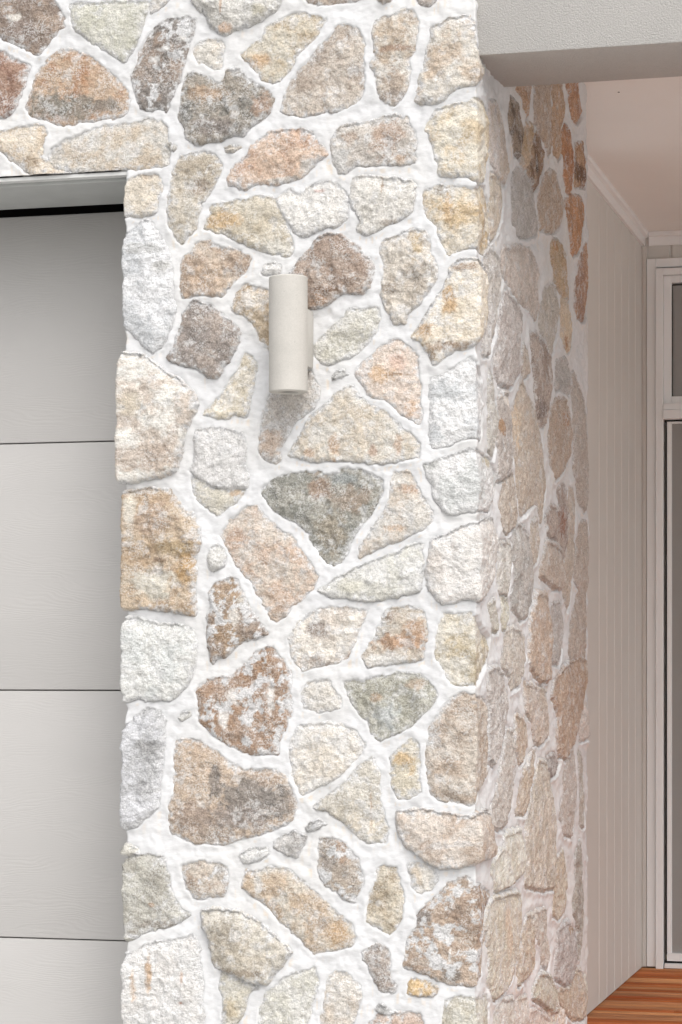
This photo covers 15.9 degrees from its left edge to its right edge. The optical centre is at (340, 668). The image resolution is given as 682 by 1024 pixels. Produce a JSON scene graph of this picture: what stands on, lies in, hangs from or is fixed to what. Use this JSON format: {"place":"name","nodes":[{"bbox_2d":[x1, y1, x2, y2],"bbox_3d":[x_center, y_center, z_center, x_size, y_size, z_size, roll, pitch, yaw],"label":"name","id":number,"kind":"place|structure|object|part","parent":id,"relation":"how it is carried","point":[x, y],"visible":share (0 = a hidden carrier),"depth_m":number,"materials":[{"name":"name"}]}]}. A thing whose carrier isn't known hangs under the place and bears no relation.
{"place":"outdoors","nodes":[
{"label":"outdoors","id":0,"kind":"place"},
{"bbox_2d":[584,76,681,231],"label":"ceiling","id":1,"kind":"structure","parent":0,"point":[634,138],"depth_m":7.79,"materials":[{"name":"paint"}]},
{"label":"driveway","id":2,"kind":"structure","parent":0,"visible":0},
{"bbox_2d":[0,0,589,1023],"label":"stone wall","id":3,"kind":"structure","parent":2,"relation":"on","point":[354,646],"depth_m":5.62,"materials":[{"name":"beige stone"}]},
{"bbox_2d":[0,204,123,217],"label":"garage interior","id":4,"kind":"object","parent":3,"relation":"attached to","point":[87,209],"depth_m":6.18,"materials":[{"name":"black"}]},
{"bbox_2d":[0,171,126,209],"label":"door lining","id":5,"kind":"object","parent":3,"relation":"attached to","point":[103,188],"depth_m":5.85,"materials":[{"name":"white metal"}]},
{"bbox_2d":[0,212,127,1023],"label":"garage door","id":6,"kind":"structure","parent":3,"relation":"attached to","point":[63,713],"depth_m":6.10,"materials":[{"name":"metal"}]},
{"bbox_2d":[269,274,312,394],"bbox_3d":[-0.115,-0.757,5.537,0.088,0.262,0.125,0,0,15],"label":"wall light","id":7,"kind":"object","parent":3,"relation":"attached to","point":[290,338],"visible":1,"depth_m":5.48,"materials":[{"name":"metal"}]},
{"bbox_3d":[2.713,-0.243,5.037,0.300,3.286,0.313,0,0,15],"label":"rendered post","id":8,"kind":"object","parent":2,"relation":"on","visible":0},
{"bbox_2d":[476,0,681,86],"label":"rendered beam","id":9,"kind":"structure","parent":8,"relation":"attached to","point":[532,42],"depth_m":5.48,"materials":[{"name":"white paint"}]},
{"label":"deck base","id":10,"kind":"structure","parent":2,"relation":"on","visible":0},
{"bbox_2d":[587,967,681,1023],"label":"deck","id":11,"kind":"structure","parent":10,"relation":"on","point":[643,995],"depth_m":8.44,"materials":[{"name":"brown wood"}]},
{"bbox_2d":[586,152,648,1014],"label":"cladding wall","id":12,"kind":"structure","parent":11,"relation":"on","point":[618,232],"depth_m":8.68,"materials":[{"name":"paint"}]},
{"bbox_2d":[642,230,681,966],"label":"entry wall","id":13,"kind":"structure","parent":11,"relation":"on","point":[662,244],"depth_m":9.39,"materials":[{"name":"paint"}]},
{"bbox_2d":[647,258,681,968],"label":"glazed door","id":14,"kind":"structure","parent":13,"relation":"attached to","point":[664,607],"depth_m":9.38,"materials":[{"name":"white wood"}]},
{"bbox_3d":[2.038,-1.261,9.200,1.573,0.443,0.006,0,0,15],"label":"window pane","id":15,"kind":"part","parent":14,"relation":"part of","materials":[{"name":"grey glass"}]}
]}

